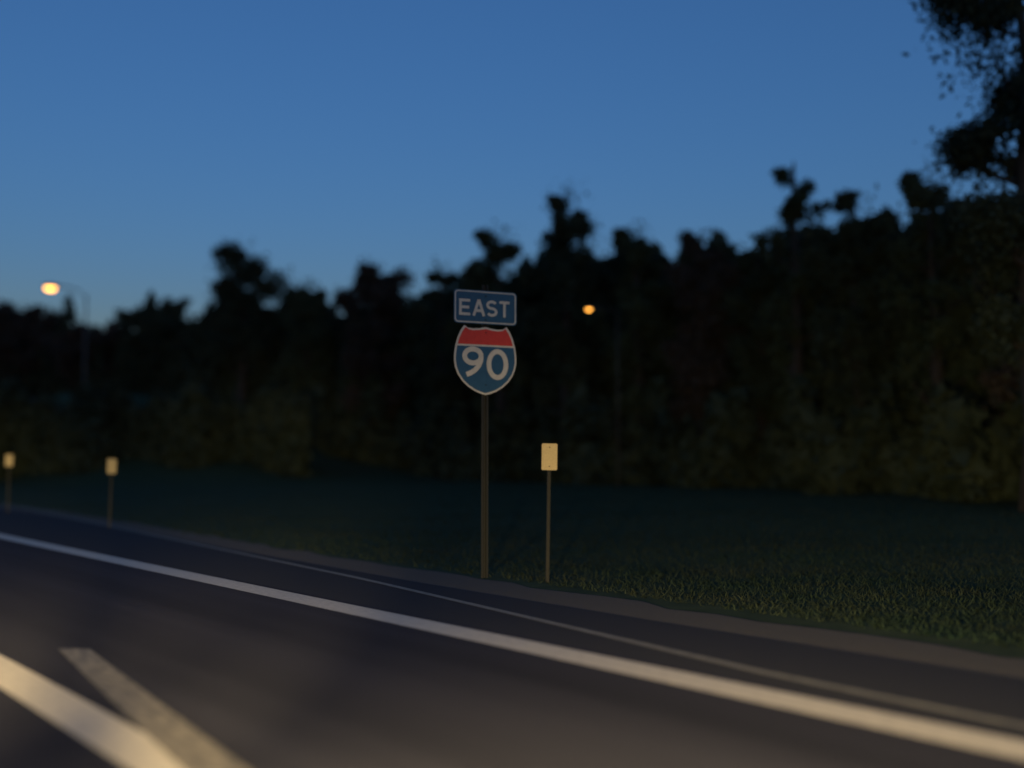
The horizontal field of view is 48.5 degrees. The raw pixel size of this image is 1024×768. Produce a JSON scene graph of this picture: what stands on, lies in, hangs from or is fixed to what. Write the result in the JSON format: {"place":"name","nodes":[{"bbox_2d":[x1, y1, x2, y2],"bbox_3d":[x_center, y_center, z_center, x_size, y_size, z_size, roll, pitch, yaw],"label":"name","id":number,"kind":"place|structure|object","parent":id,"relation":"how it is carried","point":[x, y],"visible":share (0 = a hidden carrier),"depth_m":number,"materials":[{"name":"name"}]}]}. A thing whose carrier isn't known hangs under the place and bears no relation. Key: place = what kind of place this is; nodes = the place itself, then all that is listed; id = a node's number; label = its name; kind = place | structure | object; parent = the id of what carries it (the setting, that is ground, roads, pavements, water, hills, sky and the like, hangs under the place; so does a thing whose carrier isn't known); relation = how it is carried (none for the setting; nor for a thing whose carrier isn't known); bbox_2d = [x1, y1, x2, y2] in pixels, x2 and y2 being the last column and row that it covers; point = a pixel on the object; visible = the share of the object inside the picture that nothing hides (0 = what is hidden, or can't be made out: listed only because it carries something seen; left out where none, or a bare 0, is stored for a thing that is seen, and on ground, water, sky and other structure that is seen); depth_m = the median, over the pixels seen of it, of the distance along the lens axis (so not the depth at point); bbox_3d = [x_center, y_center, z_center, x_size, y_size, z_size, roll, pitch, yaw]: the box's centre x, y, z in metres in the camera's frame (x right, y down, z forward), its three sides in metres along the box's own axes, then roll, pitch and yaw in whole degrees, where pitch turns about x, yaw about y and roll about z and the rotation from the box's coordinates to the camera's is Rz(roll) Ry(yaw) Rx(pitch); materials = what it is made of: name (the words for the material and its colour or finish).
{"place":"outdoors","nodes":[
{"label":"outdoors","id":0,"kind":"place"},
{"bbox_2d":[0,532,1023,767],"bbox_3d":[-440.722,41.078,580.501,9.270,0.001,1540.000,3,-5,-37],"label":"road","id":1,"kind":"structure","parent":0,"point":[245,679],"depth_m":7.28,"materials":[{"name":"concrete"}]},
{"bbox_2d":[0,655,180,767],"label":"lane line","id":2,"kind":"object","parent":1,"relation":"on","point":[123,743],"visible":1,"depth_m":6.59,"materials":[{"name":"white paint"}]},
{"bbox_2d":[59,649,244,767],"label":"worn lane line","id":3,"kind":"object","parent":1,"relation":"on","point":[180,742],"visible":1,"depth_m":6.63,"materials":[{"name":"paint"}]},
{"bbox_2d":[0,534,1023,759],"bbox_3d":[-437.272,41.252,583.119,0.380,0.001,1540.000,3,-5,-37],"label":"road edge line","id":4,"kind":"object","parent":1,"relation":"on","point":[988,742],"visible":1,"depth_m":8.09,"materials":[{"name":"white paint"}]},
{"bbox_2d":[0,393,1023,658],"bbox_3d":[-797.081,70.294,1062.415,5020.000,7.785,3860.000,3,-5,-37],"label":"grass ground","id":5,"kind":"structure","parent":0,"point":[140,473],"depth_m":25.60,"materials":[{"name":"green plant"}]},
{"bbox_2d":[0,298,62,379],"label":"tree","id":6,"kind":"object","parent":5,"relation":"on","point":[30,325],"visible":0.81,"depth_m":126.37,"materials":[{"name":"green plant"}]},
{"bbox_2d":[43,284,86,384],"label":"street lamp","id":7,"kind":"object","parent":5,"relation":"on","point":[50,287],"visible":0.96,"depth_m":76.98,"materials":[{"name":"metal"}]},
{"bbox_2d":[38,320,121,391],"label":"tree","id":8,"kind":"object","parent":5,"relation":"on","point":[67,348],"visible":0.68,"depth_m":118.49,"materials":[{"name":"green plant"}]},
{"bbox_2d":[107,458,116,527],"bbox_3d":[-9.118,2.598,25.837,0.214,1.809,0.034,3,-5,-31],"label":"reflector post","id":9,"kind":"object","parent":5,"relation":"on","point":[111,466],"visible":0.94,"depth_m":25.86,"materials":[{"name":"yellow plastic"}]},
{"bbox_2d":[108,297,193,391],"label":"tree","id":10,"kind":"object","parent":5,"relation":"on","point":[163,321],"visible":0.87,"depth_m":104.19,"materials":[{"name":"green plant"}]},
{"bbox_2d":[190,237,306,405],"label":"tree","id":11,"kind":"object","parent":5,"relation":"on","point":[242,341],"visible":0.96,"depth_m":79.34,"materials":[{"name":"green plant"}]},
{"bbox_2d":[266,277,340,416],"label":"tree","id":12,"kind":"object","parent":5,"relation":"on","point":[301,303],"visible":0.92,"depth_m":74.51,"materials":[{"name":"green plant"}]},
{"bbox_2d":[326,255,418,460],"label":"tree","id":13,"kind":"object","parent":5,"relation":"on","point":[372,288],"visible":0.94,"depth_m":66.94,"materials":[{"name":"green plant"}]},
{"bbox_2d":[400,256,469,476],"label":"tree","id":14,"kind":"object","parent":5,"relation":"on","point":[438,298],"visible":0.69,"depth_m":59.95,"materials":[{"name":"green plant"}]},
{"bbox_2d":[454,285,516,577],"bbox_3d":[-0.359,0.757,14.950,0.914,4.151,0.071,2,-4,-26],"label":"route sign","id":15,"kind":"object","parent":5,"relation":"on","point":[485,360],"visible":0.98,"depth_m":14.98,"materials":[{"name":"blue metal"}]},
{"bbox_2d":[440,219,548,480],"bbox_3d":[-0.419,-1.560,54.264,5.335,12.431,4.683,3,-5,-37],"label":"tree","id":16,"kind":"object","parent":5,"relation":"on","point":[477,274],"visible":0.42,"depth_m":53.64,"materials":[{"name":"green plant"}]},
{"bbox_2d":[0,189,1023,502],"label":"woodland","id":17,"kind":"object","parent":5,"relation":"on","point":[948,443],"visible":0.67,"depth_m":50.80,"materials":[{"name":"green plant"}]},
{"bbox_2d":[0,505,1023,678],"bbox_3d":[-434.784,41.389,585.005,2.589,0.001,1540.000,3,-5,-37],"label":"gravel verge","id":18,"kind":"structure","parent":5,"relation":"on","point":[920,652],"depth_m":11.36,"materials":[{"name":"grey gravel"}]},
{"bbox_2d":[541,443,557,582],"bbox_3d":[0.457,1.730,14.319,0.214,1.974,0.034,2,-4,-10],"label":"reflector post","id":19,"kind":"object","parent":5,"relation":"on","point":[549,457],"visible":0.94,"depth_m":14.35,"materials":[{"name":"yellow plastic"}]},
{"bbox_2d":[505,178,618,431],"bbox_3d":[2.590,-2.262,49.666,5.511,13.153,5.673,3,-5,-37],"label":"tree","id":20,"kind":"object","parent":5,"relation":"on","point":[556,332],"visible":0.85,"depth_m":48.87,"materials":[{"name":"green plant"}]},
{"bbox_2d":[585,307,618,487],"bbox_3d":[3.245,0.516,40.933,1.180,6.615,0.122,0,-4,4],"label":"street lamp","id":21,"kind":"object","parent":5,"relation":"on","point":[589,308],"visible":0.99,"depth_m":40.85,"materials":[{"name":"metal"}]},
{"bbox_2d":[576,219,696,424],"bbox_3d":[5.327,-1.356,47.093,4.446,11.114,4.339,3,-5,-37],"label":"tree","id":22,"kind":"object","parent":5,"relation":"on","point":[640,303],"visible":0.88,"depth_m":46.54,"materials":[{"name":"green plant"}]},
{"bbox_2d":[652,228,749,435],"bbox_3d":[7.662,-1.126,44.555,4.099,10.288,3.770,3,-5,-37],"label":"tree","id":23,"kind":"object","parent":5,"relation":"on","point":[699,365],"visible":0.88,"depth_m":44.04,"materials":[{"name":"green plant"}]},
{"bbox_2d":[742,162,847,412],"bbox_3d":[9.621,-2.075,38.598,2.974,11.334,2.874,3,-5,-37],"label":"tree","id":24,"kind":"object","parent":5,"relation":"on","point":[793,209],"visible":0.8,"depth_m":38.82,"materials":[{"name":"green plant"}]},
{"bbox_2d":[794,183,917,418],"bbox_3d":[11.083,-1.558,36.289,3.698,9.909,3.914,3,-5,-37],"label":"tree","id":25,"kind":"object","parent":5,"relation":"on","point":[839,271],"visible":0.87,"depth_m":36.13,"materials":[{"name":"green plant"}]},
{"bbox_2d":[869,159,989,411],"bbox_3d":[12.214,-1.640,32.811,3.208,9.680,4.212,3,-5,-37],"label":"tree","id":26,"kind":"object","parent":5,"relation":"on","point":[939,332],"visible":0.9,"depth_m":32.75,"materials":[{"name":"green plant"}]},
{"bbox_2d":[901,0,1023,511],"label":"tree","id":27,"kind":"object","parent":5,"relation":"on","point":[994,222],"visible":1,"depth_m":24.64,"materials":[{"name":"green plant"}]},
{"bbox_2d":[961,153,1021,423],"bbox_3d":[12.870,-1.561,28.302,3.600,8.969,3.552,3,-5,-37],"label":"tree","id":28,"kind":"object","parent":5,"relation":"on","point":[996,381],"visible":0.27,"depth_m":28.35,"materials":[{"name":"green plant"}]},
{"bbox_2d":[0,508,1023,735],"bbox_3d":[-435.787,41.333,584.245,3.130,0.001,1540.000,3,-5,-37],"label":"road shoulder","id":29,"kind":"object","parent":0,"point":[991,695],"visible":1,"depth_m":10.01},
{"bbox_2d":[5,454,12,511],"bbox_3d":[-14.930,3.065,33.731,0.214,1.950,0.034,2,-5,-36],"label":"reflector post","id":30,"kind":"object","parent":29,"relation":"on","point":[8,460],"visible":0.94,"depth_m":33.75,"materials":[{"name":"yellow plastic"}]},
{"bbox_2d":[1,503,1023,727],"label":"shoulder seam","id":31,"kind":"object","parent":29,"relation":"on","point":[983,717],"visible":1,"depth_m":8.92,"materials":[{"name":"asphalt"}]},
{"bbox_2d":[0,0,1023,330],"label":"sky","id":32,"kind":"structure","parent":0,"point":[138,137],"materials":[{"name":"blue"}]}
]}

